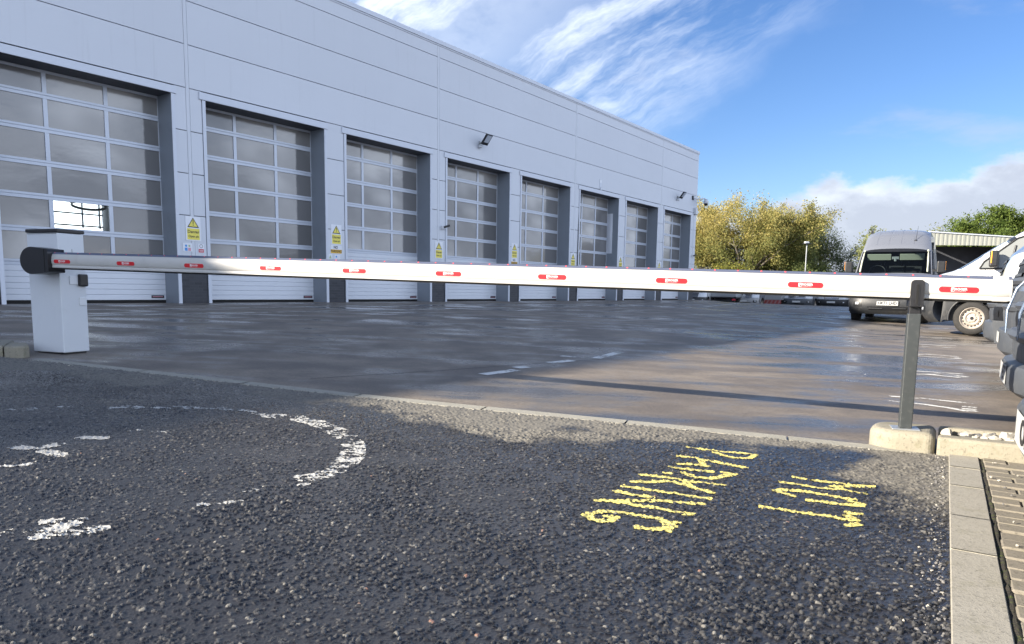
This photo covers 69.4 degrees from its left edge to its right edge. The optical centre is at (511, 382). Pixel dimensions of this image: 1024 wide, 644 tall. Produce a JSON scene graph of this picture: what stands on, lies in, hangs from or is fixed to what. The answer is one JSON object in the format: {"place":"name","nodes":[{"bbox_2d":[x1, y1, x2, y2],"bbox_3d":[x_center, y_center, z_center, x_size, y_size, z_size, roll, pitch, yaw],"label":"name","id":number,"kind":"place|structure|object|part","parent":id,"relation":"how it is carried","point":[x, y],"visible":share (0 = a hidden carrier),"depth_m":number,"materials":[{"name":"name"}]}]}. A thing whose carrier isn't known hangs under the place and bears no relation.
{"place":"outdoors","nodes":[
{"label":"outdoors","id":0,"kind":"place"},
{"bbox_2d":[0,357,989,643],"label":"road","id":1,"kind":"structure","parent":0,"point":[434,525],"depth_m":2.49,"materials":[{"name":"black asphalt"}]},
{"bbox_2d":[0,405,366,539],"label":"white marking","id":2,"kind":"object","parent":1,"relation":"on","point":[60,527],"visible":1,"depth_m":3.24,"materials":[{"name":"paint"}]},
{"bbox_2d":[41,362,1020,643],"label":"grit","id":3,"kind":"object","parent":1,"relation":"on","point":[919,546],"visible":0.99,"depth_m":2.51,"materials":[{"name":"grey gravel"}]},
{"bbox_2d":[580,446,875,531],"bbox_3d":[0.967,0.449,3.061,0.921,0.038,1.488,5,8,30],"label":"yellow marking","id":4,"kind":"object","parent":1,"relation":"on","point":[666,523],"visible":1,"depth_m":2.98,"materials":[{"name":"paint"}]},
{"bbox_2d":[0,299,1021,454],"bbox_3d":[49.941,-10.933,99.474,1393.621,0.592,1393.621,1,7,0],"label":"yard","id":5,"kind":"structure","parent":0,"point":[833,373],"depth_m":7.90,"materials":[{"name":"concrete"}]},
{"bbox_2d":[0,340,29,357],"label":"raised kerb","id":6,"kind":"structure","parent":5,"relation":"on","point":[10,349],"depth_m":6.02,"materials":[{"name":"concrete"}]},
{"bbox_2d":[0,0,699,304],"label":"workshop building","id":7,"kind":"structure","parent":5,"relation":"on","point":[273,128],"depth_m":20.98,"materials":[{"name":"silver metal"}]},
{"bbox_2d":[53,201,102,230],"bbox_3d":[-11.301,-4.301,18.331,0.020,0.950,2.200,6,9,35],"label":"lit window","id":8,"kind":"structure","parent":7,"relation":"in","point":[63,218],"depth_m":18.69,"materials":[{"name":"white glass"}]},
{"bbox_2d":[0,43,182,304],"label":"sectional door","id":9,"kind":"structure","parent":7,"relation":"in","point":[71,131],"depth_m":16.64,"materials":[{"name":"silver metal"}]},
{"bbox_2d":[183,243,192,251],"bbox_3d":[-7.918,-3.296,18.062,0.007,0.200,0.250,6,9,35],"label":"safety notice","id":10,"kind":"object","parent":7,"relation":"attached to","point":[187,246],"visible":1,"depth_m":18.06,"materials":[{"name":"white plastic"}]},
{"bbox_2d":[185,216,200,240],"bbox_3d":[-7.814,-3.763,18.138,0.013,0.580,0.400,6,9,35],"label":"danger sign","id":11,"kind":"object","parent":7,"relation":"attached to","point":[193,228],"visible":1,"depth_m":18.13,"materials":[{"name":"yellow plastic"}]},
{"bbox_2d":[198,244,203,252],"bbox_3d":[-7.709,-3.320,18.355,0.008,0.220,0.160,6,9,35],"label":"prohibition notice","id":12,"kind":"object","parent":7,"relation":"attached to","point":[200,248],"visible":1,"depth_m":18.35,"materials":[{"name":"white plastic"}]},
{"bbox_2d":[199,92,328,302],"bbox_3d":[-6.806,-4.738,20.120,0.835,5.105,4.000,6,9,35],"label":"sectional door","id":13,"kind":"structure","parent":7,"relation":"in","point":[266,186],"depth_m":20.36,"materials":[{"name":"silver metal"}]},
{"bbox_2d":[331,224,341,244],"bbox_3d":[-5.179,-4.349,21.818,0.013,0.580,0.400,6,9,35],"label":"danger sign","id":14,"kind":"object","parent":7,"relation":"attached to","point":[336,234],"visible":1,"depth_m":21.82,"materials":[{"name":"yellow plastic"}]},
{"bbox_2d":[331,245,341,253],"bbox_3d":[-5.193,-3.927,21.863,0.009,0.240,0.420,6,9,35],"label":"no parking sign","id":15,"kind":"object","parent":7,"relation":"attached to","point":[336,249],"visible":1,"depth_m":21.87,"materials":[{"name":"white plastic"}]},
{"bbox_2d":[342,127,432,301],"bbox_3d":[-4.182,-5.159,23.803,0.835,5.105,4.000,6,9,35],"label":"sectional door","id":16,"kind":"structure","parent":7,"relation":"in","point":[388,181],"depth_m":24.18,"materials":[{"name":"silver metal"}]},
{"bbox_2d":[435,241,442,258],"bbox_3d":[-2.526,-4.566,25.562,0.012,0.580,0.400,6,9,35],"label":"danger sign","id":17,"kind":"object","parent":7,"relation":"attached to","point":[438,250],"visible":1,"depth_m":25.56,"materials":[{"name":"yellow plastic"}]},
{"bbox_2d":[444,152,511,301],"bbox_3d":[-1.523,-5.585,27.529,0.835,5.105,4.000,6,9,35],"label":"sectional door","id":18,"kind":"structure","parent":7,"relation":"in","point":[477,192],"depth_m":28.06,"materials":[{"name":"silver metal"}]},
{"bbox_2d":[478,133,492,147],"bbox_3d":[-0.975,-8.719,26.782,0.464,0.472,0.340,6,9,35],"label":"floodlight","id":19,"kind":"object","parent":7,"relation":"attached to","point":[487,138],"visible":1,"depth_m":26.71,"materials":[{"name":"metal"}]},
{"bbox_2d":[511,258,516,263],"bbox_3d":[0.090,-4.774,29.274,0.009,0.240,0.420,6,9,35],"label":"no parking sign","id":20,"kind":"object","parent":7,"relation":"attached to","point":[513,261],"visible":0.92,"depth_m":29.23,"materials":[{"name":"white plastic"}]},
{"bbox_2d":[511,243,517,258],"bbox_3d":[0.098,-5.185,29.221,0.012,0.580,0.400,6,9,35],"label":"danger sign","id":21,"kind":"object","parent":7,"relation":"attached to","point":[513,250],"visible":1,"depth_m":29.19,"materials":[{"name":"yellow plastic"}]},
{"bbox_2d":[518,170,571,300],"bbox_3d":[1.101,-6.006,31.210,0.835,5.105,4.000,6,9,35],"label":"sectional door","id":22,"kind":"structure","parent":7,"relation":"in","point":[545,202],"depth_m":31.86,"materials":[{"name":"silver metal"}]},
{"bbox_2d":[570,253,574,264],"bbox_3d":[2.712,-5.455,32.902,0.012,0.580,0.400,6,9,35],"label":"danger sign","id":23,"kind":"object","parent":7,"relation":"attached to","point":[572,262],"visible":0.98,"depth_m":32.89,"materials":[{"name":"yellow plastic"}]},
{"bbox_2d":[576,185,620,300],"bbox_3d":[3.756,-6.431,34.934,0.835,5.105,4.010,6,9,35],"label":"sectional door","id":24,"kind":"structure","parent":7,"relation":"in","point":[599,210],"depth_m":35.71,"materials":[{"name":"silver metal"}]},
{"bbox_2d":[618,256,621,266],"bbox_3d":[5.368,-5.931,36.628,0.013,0.580,0.400,6,9,35],"label":"danger sign","id":25,"kind":"object","parent":7,"relation":"attached to","point":[620,262],"visible":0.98,"depth_m":36.59,"materials":[{"name":"yellow plastic"}]},
{"bbox_2d":[622,196,659,299],"bbox_3d":[6.381,-6.853,38.623,0.835,5.105,4.000,6,9,35],"label":"sectional door","id":26,"kind":"structure","parent":7,"relation":"in","point":[641,217],"depth_m":39.54,"materials":[{"name":"silver metal"}]},
{"bbox_2d":[660,206,691,299],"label":"sectional door","id":27,"kind":"structure","parent":7,"relation":"in","point":[677,222],"depth_m":43.38,"materials":[{"name":"silver metal"}]},
{"bbox_2d":[677,192,686,200],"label":"floodlight","id":28,"kind":"object","parent":7,"relation":"attached to","point":[682,195],"visible":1,"depth_m":41.39,"materials":[{"name":"metal"}]},
{"bbox_2d":[692,196,708,205],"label":"dome camera","id":29,"kind":"object","parent":7,"relation":"attached to","point":[705,202],"visible":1,"depth_m":43.78,"materials":[{"name":"white plastic"}]},
{"bbox_2d":[30,359,919,452],"bbox_3d":[-0.801,0.113,4.945,6.298,0.267,0.129,3,7,18],"label":"edging strip","id":30,"kind":"object","parent":5,"relation":"on","point":[782,437],"visible":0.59,"depth_m":4.70,"materials":[{"name":"concrete"}]},
{"bbox_2d":[0,303,978,411],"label":"yard marking","id":31,"kind":"object","parent":5,"relation":"on","point":[599,357],"visible":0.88,"depth_m":8.09,"materials":[{"name":"white paint"}]},
{"bbox_2d":[20,229,1012,354],"bbox_3d":[-0.766,-0.577,5.192,7.215,1.073,0.434,3,8,20],"label":"boom barrier","id":32,"kind":"object","parent":5,"relation":"on","point":[55,264],"visible":0.99,"depth_m":4.90,"materials":[{"name":"white metal"}]},
{"bbox_2d":[312,336,751,378],"bbox_3d":[1.595,-0.400,9.172,0.557,0.032,9.395,6,9,38],"label":"yard joint","id":33,"kind":"object","parent":5,"relation":"on","point":[454,369],"visible":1,"depth_m":6.51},
{"bbox_2d":[692,292,712,299],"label":"parked van","id":34,"kind":"object","parent":5,"relation":"on","point":[699,296],"visible":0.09,"depth_m":48.77,"materials":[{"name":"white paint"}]},
{"bbox_2d":[708,293,740,302],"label":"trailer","id":35,"kind":"object","parent":5,"relation":"on","point":[723,297],"visible":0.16,"depth_m":49.50,"materials":[{"name":"metal"}]},
{"bbox_2d":[709,257,754,269],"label":"shrub","id":36,"kind":"object","parent":5,"relation":"on","point":[731,267],"visible":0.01,"depth_m":62.52,"materials":[{"name":"green plant"}]},
{"bbox_2d":[734,294,764,303],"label":"parked van","id":37,"kind":"object","parent":5,"relation":"on","point":[749,298],"visible":0.2,"depth_m":49.47,"materials":[{"name":"silver metal"}]},
{"bbox_2d":[694,188,843,270],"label":"willow tree","id":38,"kind":"object","parent":5,"relation":"on","point":[783,240],"visible":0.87,"depth_m":64.55,"materials":[{"name":"green plant"}]},
{"bbox_2d":[762,295,783,303],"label":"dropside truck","id":39,"kind":"object","parent":5,"relation":"on","point":[773,299],"visible":0.3,"depth_m":49.89,"materials":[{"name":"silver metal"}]},
{"bbox_2d":[736,198,834,270],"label":"willow tree","id":40,"kind":"object","parent":5,"relation":"on","point":[822,252],"visible":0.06,"depth_m":70.09,"materials":[{"name":"green plant"}]},
{"bbox_2d":[782,296,817,305],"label":"parked van","id":41,"kind":"object","parent":5,"relation":"on","point":[798,300],"visible":0.29,"depth_m":49.37,"materials":[{"name":"silver metal"}]},
{"bbox_2d":[771,257,833,271],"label":"shrub","id":42,"kind":"object","parent":5,"relation":"on","point":[799,266],"visible":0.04,"depth_m":64.38,"materials":[{"name":"green plant"}]},
{"bbox_2d":[802,241,811,270],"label":"lamp post","id":43,"kind":"object","parent":5,"relation":"on","point":[806,242],"visible":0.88,"depth_m":61.04,"materials":[{"name":"metal"}]},
{"bbox_2d":[779,224,865,271],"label":"ash tree","id":44,"kind":"object","parent":5,"relation":"on","point":[836,257],"visible":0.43,"depth_m":69.46,"materials":[{"name":"green plant"}]},
{"bbox_2d":[816,297,848,306],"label":"parked van","id":45,"kind":"object","parent":5,"relation":"on","point":[832,301],"visible":0.31,"depth_m":49.32,"materials":[{"name":"white paint"}]},
{"bbox_2d":[830,264,857,272],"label":"shrub","id":46,"kind":"object","parent":5,"relation":"on","point":[855,268],"visible":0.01,"depth_m":67.48,"materials":[{"name":"green plant"}]},
{"bbox_2d":[854,229,902,249],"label":"oak tree","id":47,"kind":"object","parent":5,"relation":"on","point":[861,241],"depth_m":82.58,"materials":[{"name":"green plant"}]},
{"bbox_2d":[850,225,911,262],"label":"young tree","id":48,"kind":"object","parent":5,"relation":"on","point":[861,247],"visible":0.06,"depth_m":57.05,"materials":[{"name":"green plant"}]},
{"bbox_2d":[844,226,945,322],"bbox_3d":[11.738,-3.260,22.491,2.549,2.740,6.020,5,8,31],"label":"panel van","id":49,"kind":"object","parent":5,"relation":"on","point":[902,252],"visible":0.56,"depth_m":21.35,"materials":[{"name":"silver metal"}]},
{"bbox_3d":[11.952,-3.384,21.001,0.125,0.671,1.249,5,8,31],"label":"window frame","id":50,"kind":"part","parent":49,"relation":"part of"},
{"bbox_2d":[869,422,935,453],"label":"kerb island","id":51,"kind":"structure","parent":5,"relation":"on","point":[886,435],"depth_m":4.00,"materials":[{"name":"concrete"}]},
{"bbox_2d":[890,280,924,430],"bbox_3d":[2.158,-0.136,4.008,0.136,0.830,0.130,3,8,20],"label":"support post","id":52,"kind":"object","parent":51,"relation":"on","point":[914,303],"visible":0.84,"depth_m":3.98,"materials":[{"name":"metal"}]},
{"bbox_2d":[927,222,945,245],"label":"oak tree","id":53,"kind":"object","parent":5,"relation":"on","point":[938,230],"depth_m":80.08,"materials":[{"name":"green plant"}]},
{"bbox_2d":[929,231,1013,302],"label":"open shed","id":54,"kind":"structure","parent":5,"relation":"on","point":[955,258],"depth_m":47.28,"materials":[{"name":"silver metal"}]},
{"bbox_2d":[921,232,1023,334],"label":"panel van","id":55,"kind":"object","parent":5,"relation":"on","point":[968,318],"visible":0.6,"depth_m":15.26,"materials":[{"name":"white paint"}]},
{"bbox_3d":[10.143,-2.588,14.722,1.415,0.671,0.125,6,9,35],"label":"window frame","id":56,"kind":"part","parent":55,"relation":"part of","materials":[{"name":"white metal"}]},
{"bbox_3d":[10.148,-2.588,14.726,1.388,0.640,0.086,6,9,35],"label":"side window","id":57,"kind":"part","parent":55,"relation":"part of","materials":[{"name":"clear glass"}]},
{"bbox_2d":[936,426,1023,463],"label":"planter kerb","id":58,"kind":"structure","parent":5,"relation":"on","point":[980,448],"depth_m":3.82,"materials":[{"name":"concrete"}]},
{"bbox_2d":[936,200,1023,246],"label":"oak tree","id":59,"kind":"object","parent":5,"relation":"on","point":[1003,221],"visible":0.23,"depth_m":75.52,"materials":[{"name":"green plant"}]},
{"bbox_2d":[949,454,1014,643],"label":"kerb","id":60,"kind":"structure","parent":5,"relation":"on","point":[979,611],"depth_m":2.26,"materials":[{"name":"concrete"}]},
{"bbox_2d":[949,465,995,555],"bbox_3d":[0.825,0.682,1.256,0.128,0.007,6.248,5,8,30],"label":"kerb bedding","id":61,"kind":"object","parent":60,"relation":"on","point":[969,516],"visible":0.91,"depth_m":2.75,"materials":[{"name":"concrete"}]},
{"bbox_2d":[983,246,1023,342],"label":"parked van","id":62,"kind":"object","parent":5,"relation":"on","point":[993,323],"visible":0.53,"depth_m":8.30,"materials":[{"name":"white metal"}]},
{"bbox_2d":[996,258,1023,354],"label":"parked van","id":63,"kind":"object","parent":5,"relation":"on","point":[1004,340],"visible":0.62,"depth_m":6.35,"materials":[{"name":"silver metal"}]},
{"bbox_2d":[999,281,1023,398],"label":"parked van","id":64,"kind":"object","parent":5,"relation":"on","point":[1011,375],"visible":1,"depth_m":4.38,"materials":[{"name":"silver metal"}]},
{"bbox_2d":[1014,399,1023,455],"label":"parked van","id":65,"kind":"object","parent":5,"relation":"on","point":[1019,433],"visible":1,"depth_m":2.61,"materials":[{"name":"metal"}]},
{"bbox_2d":[348,0,1023,271],"label":"sky","id":66,"kind":"structure","parent":0,"point":[895,115],"materials":[{"name":"blue"}]},
{"bbox_2d":[982,458,1023,641],"bbox_3d":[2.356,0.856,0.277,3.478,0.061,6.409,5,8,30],"label":"pavement","id":67,"kind":"structure","parent":0,"point":[1010,511],"depth_m":2.83,"materials":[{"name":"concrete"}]},
{"bbox_2d":[979,459,1023,643],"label":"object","id":68,"kind":"object","parent":67,"relation":"on","point":[1015,621],"visible":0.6,"depth_m":2.26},
{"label":"planter soil","id":69,"kind":"structure","parent":0,"visible":0},
{"bbox_2d":[940,428,1014,441],"bbox_3d":[3.117,0.346,3.595,1.799,0.085,0.200,5,8,30],"label":"rubble","id":70,"kind":"object","parent":69,"relation":"on","point":[1004,436],"visible":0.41,"depth_m":3.91,"materials":[{"name":"white stone"}]}
]}

